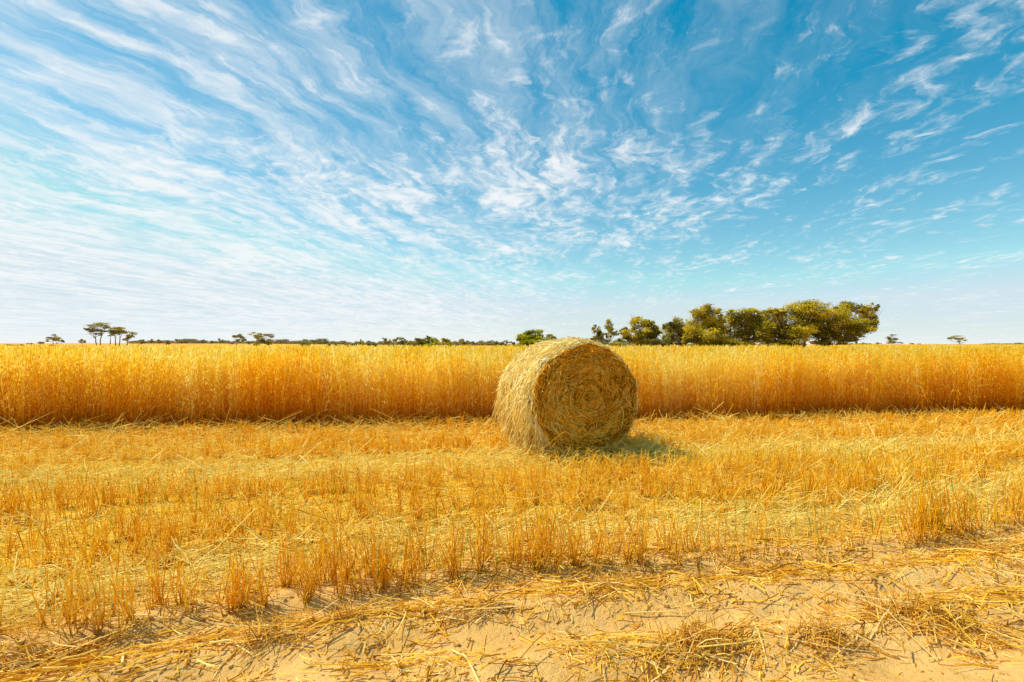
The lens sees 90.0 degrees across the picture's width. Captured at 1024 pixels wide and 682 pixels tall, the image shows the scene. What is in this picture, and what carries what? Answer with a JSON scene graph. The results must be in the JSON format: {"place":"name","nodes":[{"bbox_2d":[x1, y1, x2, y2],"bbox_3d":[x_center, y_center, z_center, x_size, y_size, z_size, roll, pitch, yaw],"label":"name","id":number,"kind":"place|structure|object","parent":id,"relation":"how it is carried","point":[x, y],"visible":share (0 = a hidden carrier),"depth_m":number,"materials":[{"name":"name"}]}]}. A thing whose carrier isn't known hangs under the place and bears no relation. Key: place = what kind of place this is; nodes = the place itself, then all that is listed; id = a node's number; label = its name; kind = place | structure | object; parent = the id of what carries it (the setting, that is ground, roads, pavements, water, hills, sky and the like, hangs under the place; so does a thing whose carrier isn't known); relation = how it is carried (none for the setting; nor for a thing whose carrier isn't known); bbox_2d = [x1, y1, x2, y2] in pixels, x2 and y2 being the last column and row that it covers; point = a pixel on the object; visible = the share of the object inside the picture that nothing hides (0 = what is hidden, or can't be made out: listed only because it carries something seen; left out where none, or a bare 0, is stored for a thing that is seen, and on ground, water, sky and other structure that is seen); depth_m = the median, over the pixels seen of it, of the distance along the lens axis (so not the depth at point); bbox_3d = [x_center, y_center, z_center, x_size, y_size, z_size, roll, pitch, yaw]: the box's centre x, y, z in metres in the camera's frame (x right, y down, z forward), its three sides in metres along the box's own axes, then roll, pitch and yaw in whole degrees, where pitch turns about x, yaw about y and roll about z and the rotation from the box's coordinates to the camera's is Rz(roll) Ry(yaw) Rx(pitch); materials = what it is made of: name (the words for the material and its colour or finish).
{"place":"outdoors","nodes":[
{"label":"outdoors","id":0,"kind":"place"},
{"bbox_2d":[0,343,1023,681],"bbox_3d":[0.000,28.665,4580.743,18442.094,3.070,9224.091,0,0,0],"label":"ground","id":1,"kind":"structure","parent":0,"point":[502,633],"depth_m":2.95,"materials":[{"name":"soil"}]},
{"bbox_2d":[45,334,64,344],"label":"tree","id":2,"kind":"object","parent":1,"relation":"on","point":[53,339],"visible":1,"depth_m":329.72,"materials":[{"name":"green plant"}]},
{"bbox_2d":[0,615,160,680],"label":"straw clump","id":3,"kind":"object","parent":1,"relation":"on","point":[34,658],"visible":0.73,"depth_m":2.50,"materials":[{"name":"yellow plant"}]},
{"bbox_2d":[83,322,114,345],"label":"flat topped tree","id":4,"kind":"object","parent":1,"relation":"on","point":[93,329],"visible":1,"depth_m":299.74,"materials":[{"name":"green plant"}]},
{"bbox_2d":[107,327,127,345],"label":"flat topped tree","id":5,"kind":"object","parent":1,"relation":"on","point":[115,330],"visible":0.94,"depth_m":308.49,"materials":[{"name":"green plant"}]},
{"bbox_2d":[113,652,124,663],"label":"straw stalk","id":6,"kind":"object","parent":1,"relation":"on","point":[122,660],"visible":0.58,"depth_m":2.40,"materials":[{"name":"yellow plant"}]},
{"bbox_2d":[122,331,137,344],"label":"flat topped tree","id":7,"kind":"object","parent":1,"relation":"on","point":[128,336],"visible":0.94,"depth_m":319.11,"materials":[{"name":"green plant"}]},
{"bbox_2d":[109,614,165,618],"bbox_3d":[-2.029,1.491,2.768,0.300,0.032,0.008,0,0,-3],"label":"straw stalk","id":8,"kind":"object","parent":1,"relation":"on","point":[141,615],"visible":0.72,"depth_m":2.77,"materials":[{"name":"yellow plant"}]},
{"bbox_2d":[138,339,145,345],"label":"bush","id":9,"kind":"object","parent":1,"relation":"on","point":[143,341],"visible":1,"depth_m":299.55,"materials":[{"name":"green plant"}]},
{"bbox_2d":[209,639,241,642],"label":"straw stalk","id":10,"kind":"object","parent":1,"relation":"on","point":[224,640],"visible":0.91,"depth_m":2.53,"materials":[{"name":"yellow plant"}]},
{"bbox_2d":[231,333,246,346],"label":"flat topped tree","id":11,"kind":"object","parent":1,"relation":"on","point":[238,336],"visible":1,"depth_m":259.88,"materials":[{"name":"green plant"}]},
{"bbox_2d":[247,332,275,345],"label":"flat topped tree","id":12,"kind":"object","parent":1,"relation":"on","point":[260,337],"visible":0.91,"depth_m":263.81,"materials":[{"name":"green plant"}]},
{"bbox_2d":[154,599,370,681],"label":"straw clump","id":13,"kind":"object","parent":1,"relation":"on","point":[268,626],"visible":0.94,"depth_m":2.56,"materials":[{"name":"yellow plant"}]},
{"bbox_2d":[263,337,273,345],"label":"tree","id":14,"kind":"object","parent":1,"relation":"on","point":[267,343],"visible":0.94,"depth_m":266.09,"materials":[{"name":"green plant"}]},
{"bbox_2d":[125,338,503,345],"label":"wood","id":15,"kind":"object","parent":1,"relation":"on","point":[272,341],"visible":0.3,"depth_m":554.87,"materials":[{"name":"green plant"}]},
{"bbox_2d":[277,586,416,651],"bbox_3d":[-0.872,1.439,2.787,0.736,0.252,0.340,0,0,-31],"label":"straw clump","id":16,"kind":"object","parent":1,"relation":"on","point":[356,614],"visible":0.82,"depth_m":2.74,"materials":[{"name":"yellow plant"}]},
{"bbox_2d":[382,338,391,345],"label":"tree","id":17,"kind":"object","parent":1,"relation":"on","point":[389,341],"visible":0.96,"depth_m":201.32,"materials":[{"name":"green plant"}]},
{"bbox_2d":[396,337,408,346],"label":"tree","id":18,"kind":"object","parent":1,"relation":"on","point":[399,342],"visible":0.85,"depth_m":198.75,"materials":[{"name":"green plant"}]},
{"bbox_2d":[407,338,426,347],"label":"tree","id":19,"kind":"object","parent":1,"relation":"on","point":[419,341],"visible":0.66,"depth_m":163.97,"materials":[{"name":"green plant"}]},
{"bbox_2d":[422,335,438,347],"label":"tree","id":20,"kind":"object","parent":1,"relation":"on","point":[434,340],"visible":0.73,"depth_m":159.32,"materials":[{"name":"green plant"}]},
{"bbox_2d":[437,337,457,345],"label":"tree","id":21,"kind":"object","parent":1,"relation":"on","point":[446,341],"visible":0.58,"depth_m":161.51,"materials":[{"name":"green plant"}]},
{"bbox_2d":[458,339,467,344],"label":"tree","id":22,"kind":"object","parent":1,"relation":"on","point":[463,341],"visible":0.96,"depth_m":259.24,"materials":[{"name":"green plant"}]},
{"bbox_2d":[451,649,479,681],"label":"straw stalk","id":23,"kind":"object","parent":1,"relation":"on","point":[472,668],"visible":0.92,"depth_m":2.33,"materials":[{"name":"yellow plant"}]},
{"bbox_2d":[413,575,536,652],"bbox_3d":[-0.154,1.455,2.884,0.871,0.218,0.445,0,0,-26],"label":"straw clump","id":24,"kind":"object","parent":1,"relation":"on","point":[479,604],"visible":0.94,"depth_m":2.82,"materials":[{"name":"yellow plant"}]},
{"bbox_2d":[493,339,512,346],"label":"bush","id":25,"kind":"object","parent":1,"relation":"on","point":[506,341],"visible":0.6,"depth_m":119.95,"materials":[{"name":"green plant"}]},
{"bbox_2d":[0,399,1023,681],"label":"loose straw","id":26,"kind":"object","parent":1,"relation":"on","point":[992,593],"visible":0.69,"depth_m":4.05,"materials":[{"name":"yellow plant"}]},
{"bbox_2d":[0,402,1023,641],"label":"stubble","id":27,"kind":"object","parent":1,"relation":"on","point":[924,511],"visible":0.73,"depth_m":4.53,"materials":[{"name":"yellow plant"}]},
{"bbox_2d":[0,344,1023,434],"bbox_3d":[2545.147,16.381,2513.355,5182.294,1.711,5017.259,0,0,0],"label":"ripe crop","id":28,"kind":"object","parent":1,"relation":"on","point":[77,383],"visible":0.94,"depth_m":9.85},
{"bbox_2d":[1,495,1023,681],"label":"soil crumbs","id":29,"kind":"object","parent":1,"relation":"on","point":[666,605],"visible":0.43,"depth_m":2.78,"materials":[{"name":"brown soil"}]},
{"bbox_2d":[16,435,1021,597],"bbox_3d":[0.165,1.421,4.830,12.036,0.335,3.142,0,0,-10],"label":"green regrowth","id":30,"kind":"object","parent":1,"relation":"on","point":[942,528],"visible":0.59,"depth_m":4.46,"materials":[{"name":"plant"}]},
{"bbox_2d":[514,329,553,345],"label":"bush","id":31,"kind":"object","parent":1,"relation":"on","point":[528,337],"visible":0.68,"depth_m":104.05,"materials":[{"name":"green plant"}]},
{"bbox_2d":[545,334,556,339],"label":"tree","id":32,"kind":"object","parent":1,"relation":"on","point":[549,336],"visible":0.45,"depth_m":124.63,"materials":[{"name":"green plant"}]},
{"bbox_2d":[489,336,640,457],"bbox_3d":[0.727,0.734,7.334,1.976,1.612,1.681,0,0,-23],"label":"hay bale","id":33,"kind":"object","parent":1,"relation":"on","point":[584,391],"visible":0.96,"depth_m":6.74,"materials":[{"name":"plant"}]},
{"bbox_2d":[543,561,655,620],"bbox_3d":[0.529,1.450,3.130,0.684,0.215,0.590,0,0,0],"label":"straw clump","id":34,"kind":"object","parent":1,"relation":"on","point":[610,586],"visible":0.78,"depth_m":3.05,"materials":[{"name":"yellow plant"}]},
{"bbox_2d":[590,318,618,344],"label":"sapling","id":35,"kind":"object","parent":1,"relation":"on","point":[599,337],"visible":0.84,"depth_m":118.57,"materials":[{"name":"green plant"}]},
{"bbox_2d":[608,340,629,347],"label":"bush","id":36,"kind":"object","parent":1,"relation":"on","point":[615,343],"visible":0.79,"depth_m":112.84,"materials":[{"name":"green plant"}]},
{"bbox_2d":[615,315,665,345],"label":"gum tree","id":37,"kind":"object","parent":1,"relation":"on","point":[643,336],"visible":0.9,"depth_m":117.38,"materials":[{"name":"green plant"}]},
{"bbox_2d":[624,611,685,614],"bbox_3d":[0.806,1.531,2.879,0.352,0.023,0.008,0,0,-3],"label":"straw stalk","id":38,"kind":"object","parent":1,"relation":"on","point":[653,612],"visible":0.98,"depth_m":2.88,"materials":[{"name":"yellow plant"}]},
{"bbox_2d":[608,429,710,463],"bbox_3d":[1.809,1.399,6.928,2.455,0.410,1.070,0,0,0],"label":"straw heap","id":39,"kind":"object","parent":1,"relation":"on","point":[641,454],"visible":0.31,"depth_m":6.73,"materials":[{"name":"yellow plant"}]},
{"bbox_2d":[649,339,669,346],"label":"bush","id":40,"kind":"object","parent":1,"relation":"on","point":[656,342],"visible":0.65,"depth_m":112.78,"materials":[{"name":"green plant"}]},
{"bbox_2d":[658,315,688,346],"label":"gum tree","id":41,"kind":"object","parent":1,"relation":"on","point":[672,328],"visible":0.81,"depth_m":121.28,"materials":[{"name":"green plant"}]},
{"bbox_2d":[613,600,775,681],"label":"straw clump","id":42,"kind":"object","parent":1,"relation":"on","point":[693,637],"visible":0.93,"depth_m":2.50,"materials":[{"name":"yellow plant"}]},
{"bbox_2d":[679,303,730,346],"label":"gum tree","id":43,"kind":"object","parent":1,"relation":"on","point":[699,325],"visible":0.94,"depth_m":113.39,"materials":[{"name":"green plant"}]},
{"bbox_2d":[717,307,762,346],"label":"gum tree","id":44,"kind":"object","parent":1,"relation":"on","point":[749,317],"visible":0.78,"depth_m":120.54,"materials":[{"name":"green plant"}]},
{"bbox_2d":[694,546,810,579],"bbox_3d":[1.719,1.488,3.448,0.884,0.176,0.552,0,0,0],"label":"straw clump","id":45,"kind":"object","parent":1,"relation":"on","point":[763,574],"visible":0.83,"depth_m":3.42,"materials":[{"name":"yellow plant"}]},
{"bbox_2d":[754,298,837,347],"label":"gum tree","id":46,"kind":"object","parent":1,"relation":"on","point":[776,326],"visible":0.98,"depth_m":116.02,"materials":[{"name":"green plant"}]},
{"bbox_2d":[771,542,881,586],"bbox_3d":[2.151,1.490,3.523,0.911,0.181,0.465,0,0,-27],"label":"straw clump","id":47,"kind":"object","parent":1,"relation":"on","point":[852,560],"visible":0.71,"depth_m":3.52,"materials":[{"name":"yellow plant"}]},
{"bbox_2d":[748,601,918,681],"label":"straw clump","id":48,"kind":"object","parent":1,"relation":"on","point":[825,631],"visible":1,"depth_m":2.59,"materials":[{"name":"yellow plant"}]},
{"bbox_2d":[808,301,882,345],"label":"gum tree","id":49,"kind":"object","parent":1,"relation":"on","point":[849,329],"visible":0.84,"depth_m":117.80,"materials":[{"name":"green plant"}]},
{"bbox_2d":[885,334,903,343],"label":"tree","id":50,"kind":"object","parent":1,"relation":"on","point":[889,340],"visible":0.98,"depth_m":401.64,"materials":[{"name":"green plant"}]},
{"bbox_2d":[797,568,995,665],"bbox_3d":[2.186,1.461,2.821,1.266,0.230,0.693,0,0,0],"label":"straw clump","id":51,"kind":"object","parent":1,"relation":"on","point":[888,607],"visible":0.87,"depth_m":2.82,"materials":[{"name":"yellow plant"}]},
{"bbox_2d":[852,343,1012,344],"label":"wood","id":52,"kind":"object","parent":1,"relation":"on","point":[983,344],"visible":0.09,"depth_m":696.77,"materials":[{"name":"green plant"}]},
{"bbox_2d":[886,595,1023,664],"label":"straw clump","id":53,"kind":"object","parent":1,"relation":"on","point":[960,623],"visible":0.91,"depth_m":2.66,"materials":[{"name":"yellow plant"}]},
{"bbox_2d":[947,335,966,343],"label":"flat topped tree","id":54,"kind":"object","parent":1,"relation":"on","point":[957,338],"visible":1,"depth_m":416.37,"materials":[{"name":"green plant"}]},
{"bbox_2d":[933,526,1023,555],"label":"straw clump","id":55,"kind":"object","parent":1,"relation":"on","point":[1001,548],"visible":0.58,"depth_m":3.79,"materials":[{"name":"yellow plant"}]},
{"bbox_2d":[0,0,1023,343],"label":"sky","id":56,"kind":"structure","parent":0,"point":[295,170],"materials":[{"name":"blue"}]}
]}

